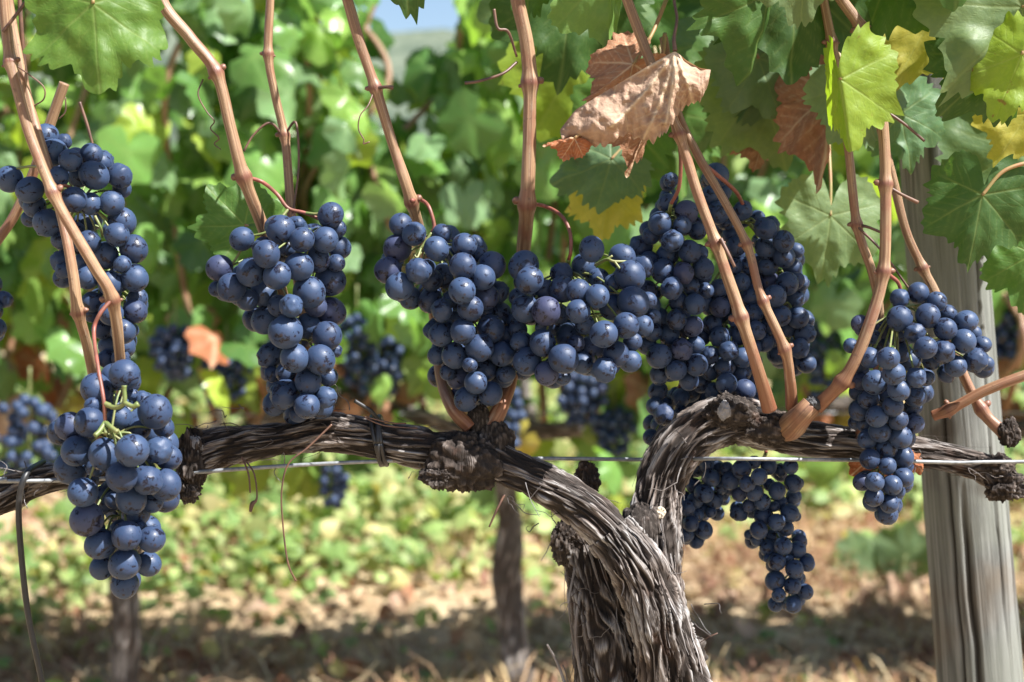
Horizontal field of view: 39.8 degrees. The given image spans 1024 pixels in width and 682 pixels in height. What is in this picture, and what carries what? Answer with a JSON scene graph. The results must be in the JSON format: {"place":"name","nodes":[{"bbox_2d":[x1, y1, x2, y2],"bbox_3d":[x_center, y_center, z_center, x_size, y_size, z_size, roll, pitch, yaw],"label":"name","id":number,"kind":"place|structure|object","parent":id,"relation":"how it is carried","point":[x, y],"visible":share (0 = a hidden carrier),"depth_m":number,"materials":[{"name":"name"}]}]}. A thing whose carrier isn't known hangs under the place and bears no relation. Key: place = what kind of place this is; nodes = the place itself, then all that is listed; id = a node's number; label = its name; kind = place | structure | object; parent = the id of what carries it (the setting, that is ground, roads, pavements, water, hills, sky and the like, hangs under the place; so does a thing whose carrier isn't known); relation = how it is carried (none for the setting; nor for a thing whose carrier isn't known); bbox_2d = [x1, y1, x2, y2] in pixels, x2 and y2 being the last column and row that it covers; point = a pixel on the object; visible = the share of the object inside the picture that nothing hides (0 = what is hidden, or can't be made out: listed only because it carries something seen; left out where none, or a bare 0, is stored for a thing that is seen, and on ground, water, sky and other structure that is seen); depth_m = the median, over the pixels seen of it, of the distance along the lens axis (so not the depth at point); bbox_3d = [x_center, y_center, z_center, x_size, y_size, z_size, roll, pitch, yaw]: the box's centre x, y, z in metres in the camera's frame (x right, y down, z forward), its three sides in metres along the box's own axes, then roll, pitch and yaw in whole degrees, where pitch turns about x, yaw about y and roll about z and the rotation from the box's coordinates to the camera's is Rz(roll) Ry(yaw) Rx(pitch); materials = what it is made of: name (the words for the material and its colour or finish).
{"place":"outdoors","nodes":[
{"label":"outdoors","id":0,"kind":"place"},
{"bbox_2d":[0,17,455,144],"bbox_3d":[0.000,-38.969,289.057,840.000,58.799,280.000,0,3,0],"label":"hills","id":1,"kind":"structure","parent":0,"point":[403,47],"depth_m":223.51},
{"bbox_2d":[244,0,458,31],"label":"sky","id":2,"kind":"structure","parent":0,"point":[436,14],"materials":[{"name":"blue"}]},
{"bbox_2d":[0,349,1023,681],"bbox_3d":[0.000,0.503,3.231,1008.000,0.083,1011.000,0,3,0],"label":"ground","id":3,"kind":"structure","parent":0,"point":[470,589],"depth_m":2.72,"materials":[{"name":"soil"}]},
{"bbox_2d":[0,28,29,323],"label":"grapevine","id":4,"kind":"object","parent":3,"relation":"on","point":[5,110],"visible":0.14,"depth_m":2.22,"materials":[{"name":"green plant"}]},
{"bbox_2d":[0,77,98,396],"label":"grapevine","id":5,"kind":"object","parent":3,"relation":"on","point":[61,306],"visible":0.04,"depth_m":4.10,"materials":[{"name":"green plant"}]},
{"bbox_2d":[0,0,167,515],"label":"grapevine","id":6,"kind":"object","parent":3,"relation":"on","point":[95,44],"visible":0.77,"depth_m":0.63,"materials":[{"name":"brown plant"}]},
{"bbox_2d":[0,278,13,340],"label":"grape bunch","id":7,"kind":"object","parent":6,"relation":"hanging from","point":[6,299],"visible":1,"depth_m":0.69,"materials":[{"name":"blue food"}]},
{"bbox_2d":[15,459,45,681],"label":"hanging tube","id":8,"kind":"object","parent":6,"relation":"hanging from","point":[22,566],"visible":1,"depth_m":0.69,"materials":[{"name":"black plastic"}]},
{"bbox_2d":[0,123,148,367],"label":"grape bunch","id":9,"kind":"object","parent":6,"relation":"hanging from","point":[91,166],"visible":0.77,"depth_m":0.67,"materials":[{"name":"blue food"}]},
{"bbox_2d":[47,301,181,598],"bbox_3d":[-0.186,0.050,0.660,0.060,0.140,0.114,-1,3,-15],"label":"grape bunch","id":10,"kind":"object","parent":6,"relation":"hanging from","point":[132,493],"visible":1,"depth_m":0.63,"materials":[{"name":"blue food"}]},
{"bbox_2d":[0,0,391,681],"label":"grapevine","id":11,"kind":"object","parent":3,"relation":"on","point":[130,124],"visible":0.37,"depth_m":2.04,"materials":[{"name":"green plant"}]},
{"bbox_2d":[0,367,60,472],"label":"grape bunch","id":12,"kind":"object","parent":11,"relation":"hanging from","point":[18,432],"visible":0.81,"depth_m":1.79,"materials":[{"name":"blue food"}]},
{"bbox_2d":[148,298,195,381],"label":"grape bunch","id":13,"kind":"object","parent":11,"relation":"hanging from","point":[165,350],"visible":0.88,"depth_m":1.97,"materials":[{"name":"blue food"}]},
{"bbox_2d":[200,321,253,408],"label":"grape bunch","id":14,"kind":"object","parent":11,"relation":"hanging from","point":[233,374],"visible":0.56,"depth_m":2.01,"materials":[{"name":"blue food"}]},
{"bbox_2d":[319,453,349,509],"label":"grape bunch","id":15,"kind":"object","parent":11,"relation":"hanging from","point":[338,488],"visible":0.97,"depth_m":2.09,"materials":[{"name":"blue food"}]},
{"bbox_2d":[337,285,383,395],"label":"grape bunch","id":16,"kind":"object","parent":11,"relation":"hanging from","point":[356,364],"visible":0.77,"depth_m":1.99,"materials":[{"name":"blue food"}]},
{"bbox_2d":[48,58,371,427],"bbox_3d":[-0.888,-0.197,4.179,1.003,1.361,0.554,0,3,0],"label":"grapevine","id":17,"kind":"object","parent":3,"relation":"on","point":[179,121],"visible":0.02,"depth_m":4.15,"materials":[{"name":"green plant"}]},
{"bbox_2d":[146,141,850,324],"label":"distant vine rows","id":18,"kind":"object","parent":3,"relation":"on","point":[173,146],"depth_m":6.06,"materials":[{"name":"green plant"}]},
{"bbox_2d":[215,0,782,681],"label":"grapevine","id":19,"kind":"object","parent":3,"relation":"on","point":[463,170],"visible":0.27,"depth_m":2.04,"materials":[{"name":"green plant"}]},
{"bbox_2d":[362,325,404,398],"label":"grape bunch","id":20,"kind":"object","parent":19,"relation":"hanging from","point":[390,362],"visible":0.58,"depth_m":2.05,"materials":[{"name":"blue food"}]},
{"bbox_2d":[503,388,526,448],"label":"grape bunch","id":21,"kind":"object","parent":19,"relation":"hanging from","point":[516,415],"visible":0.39,"depth_m":2.06,"materials":[{"name":"blue food"}]},
{"bbox_2d":[32,412,1023,415],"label":"trellis wire","id":22,"kind":"object","parent":19,"relation":"attached to","point":[467,413],"visible":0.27,"depth_m":2.14,"materials":[{"name":"grey metal"}]},
{"bbox_2d":[556,371,608,425],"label":"grape bunch","id":23,"kind":"object","parent":19,"relation":"hanging from","point":[592,388],"visible":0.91,"depth_m":2.05,"materials":[{"name":"blue food"}]},
{"bbox_2d":[591,381,637,456],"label":"grape bunch","id":24,"kind":"object","parent":19,"relation":"hanging from","point":[619,421],"visible":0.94,"depth_m":2.08,"materials":[{"name":"blue food"}]},
{"bbox_2d":[0,358,1023,681],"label":"weeds","id":25,"kind":"object","parent":3,"relation":"on","point":[392,492],"visible":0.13,"depth_m":3.04,"materials":[{"name":"green plant"}]},
{"bbox_2d":[0,465,1023,681],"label":"dry straw","id":26,"kind":"object","parent":3,"relation":"on","point":[82,628],"visible":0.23,"depth_m":2.46,"materials":[{"name":"plant"}]},
{"bbox_2d":[0,471,1023,681],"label":"fallen leaves","id":27,"kind":"object","parent":3,"relation":"on","point":[555,619],"visible":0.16,"depth_m":2.58,"materials":[{"name":"brown plant"}]},
{"bbox_2d":[380,86,666,420],"bbox_3d":[0.056,-0.195,4.161,1.031,1.360,0.750,0,3,0],"label":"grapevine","id":28,"kind":"object","parent":3,"relation":"on","point":[524,386],"visible":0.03,"depth_m":4.16,"materials":[{"name":"green plant"}]},
{"bbox_2d":[161,0,1023,681],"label":"grapevine","id":29,"kind":"object","parent":3,"relation":"on","point":[625,102],"visible":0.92,"depth_m":0.70,"materials":[{"name":"brown plant"}]},
{"bbox_2d":[205,177,351,423],"bbox_3d":[-0.114,-0.018,0.694,0.073,0.124,0.092,0,3,0],"label":"grape bunch","id":30,"kind":"object","parent":29,"relation":"hanging from","point":[250,286],"visible":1,"depth_m":0.67,"materials":[{"name":"blue food"}]},
{"bbox_2d":[354,399,388,466],"bbox_3d":[-0.070,0.045,0.706,0.016,0.035,0.027,0,3,0],"label":"vine tie","id":31,"kind":"object","parent":29,"relation":"attached to","point":[377,438],"visible":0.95,"depth_m":0.69,"materials":[{"name":"black plastic"}]},
{"bbox_2d":[374,198,514,411],"bbox_3d":[-0.033,-0.018,0.708,0.070,0.106,0.100,0,3,0],"label":"grape bunch","id":32,"kind":"object","parent":29,"relation":"hanging from","point":[466,272],"visible":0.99,"depth_m":0.68,"materials":[{"name":"blue food"}]},
{"bbox_2d":[0,457,1023,482],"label":"trellis wire","id":33,"kind":"object","parent":29,"relation":"attached to","point":[101,478],"visible":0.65,"depth_m":0.70,"materials":[{"name":"grey metal"}]},
{"bbox_2d":[496,203,660,388],"bbox_3d":[0.033,-0.022,0.708,0.081,0.094,0.112,0,3,0],"label":"grape bunch","id":34,"kind":"object","parent":29,"relation":"hanging from","point":[587,344],"visible":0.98,"depth_m":0.67,"materials":[{"name":"blue food"}]},
{"bbox_2d":[629,149,713,390],"bbox_3d":[0.080,-0.039,0.720,0.043,0.127,0.072,0,3,0],"label":"grape bunch","id":35,"kind":"object","parent":29,"relation":"hanging from","point":[685,288],"visible":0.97,"depth_m":0.70,"materials":[{"name":"blue food"}]},
{"bbox_2d":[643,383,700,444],"bbox_3d":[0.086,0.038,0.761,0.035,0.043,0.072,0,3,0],"label":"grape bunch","id":36,"kind":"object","parent":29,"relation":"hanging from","point":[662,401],"visible":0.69,"depth_m":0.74,"materials":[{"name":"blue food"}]},
{"bbox_2d":[681,460,729,548],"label":"grape bunch","id":37,"kind":"object","parent":29,"relation":"hanging from","point":[702,502],"visible":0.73,"depth_m":0.74,"materials":[{"name":"blue food"}]},
{"bbox_2d":[694,226,773,400],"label":"grape bunch","id":38,"kind":"object","parent":29,"relation":"hanging from","point":[729,369],"visible":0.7,"depth_m":0.72,"materials":[{"name":"blue food"}]},
{"bbox_2d":[700,162,816,375],"bbox_3d":[0.127,-0.037,0.742,0.095,0.112,0.058,-1,3,-21],"label":"grape bunch","id":39,"kind":"object","parent":29,"relation":"hanging from","point":[775,247],"visible":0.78,"depth_m":0.73,"materials":[{"name":"blue food"}]},
{"bbox_2d":[720,451,814,613],"bbox_3d":[0.135,0.093,0.745,0.054,0.103,0.074,0,3,0],"label":"grape bunch","id":40,"kind":"object","parent":29,"relation":"hanging from","point":[769,531],"visible":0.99,"depth_m":0.73,"materials":[{"name":"blue food"}]},
{"bbox_2d":[843,274,994,524],"bbox_3d":[0.196,0.029,0.694,0.072,0.127,0.104,3,4,41],"label":"grape bunch","id":41,"kind":"object","parent":29,"relation":"hanging from","point":[888,427],"visible":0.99,"depth_m":0.68,"materials":[{"name":"blue food"}]},
{"bbox_2d":[549,517,930,660],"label":"dead stalks","id":42,"kind":"object","parent":3,"relation":"on","point":[748,553],"visible":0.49,"depth_m":2.83,"materials":[{"name":"plant"}]},
{"bbox_2d":[640,155,906,396],"bbox_3d":[0.808,-0.199,4.170,1.042,1.367,0.672,0,3,0],"label":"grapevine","id":43,"kind":"object","parent":3,"relation":"on","point":[780,179],"visible":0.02,"depth_m":4.14,"materials":[{"name":"green plant"}]},
{"bbox_2d":[729,144,1023,490],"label":"background foliage","id":44,"kind":"object","parent":3,"relation":"on","point":[841,303],"visible":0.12,"depth_m":2.04,"materials":[{"name":"green plant"}]},
{"bbox_2d":[807,319,845,396],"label":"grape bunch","id":45,"kind":"object","parent":44,"relation":"hanging from","point":[833,341],"visible":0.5,"depth_m":2.03,"materials":[{"name":"blue food"}]},
{"bbox_2d":[995,304,1017,361],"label":"grape bunch","id":46,"kind":"object","parent":44,"relation":"hanging from","point":[1007,347],"visible":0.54,"depth_m":2.02,"materials":[{"name":"blue food"}]},
{"bbox_2d":[836,518,928,583],"bbox_3d":[0.759,0.427,2.888,0.195,0.142,0.085,0,3,0],"label":"broadleaf weed","id":47,"kind":"object","parent":3,"relation":"on","point":[903,544],"visible":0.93,"depth_m":2.87,"materials":[{"name":"green plant"}]},
{"bbox_2d":[899,74,1023,681],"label":"wooden post","id":48,"kind":"object","parent":3,"relation":"on","point":[974,607],"visible":0.46,"depth_m":0.85,"materials":[{"name":"grey wood"}]},
{"bbox_2d":[0,490,1023,681],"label":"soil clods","id":49,"kind":"object","parent":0,"point":[786,640],"visible":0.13,"depth_m":2.62,"materials":[{"name":"brown soil"}]}
]}

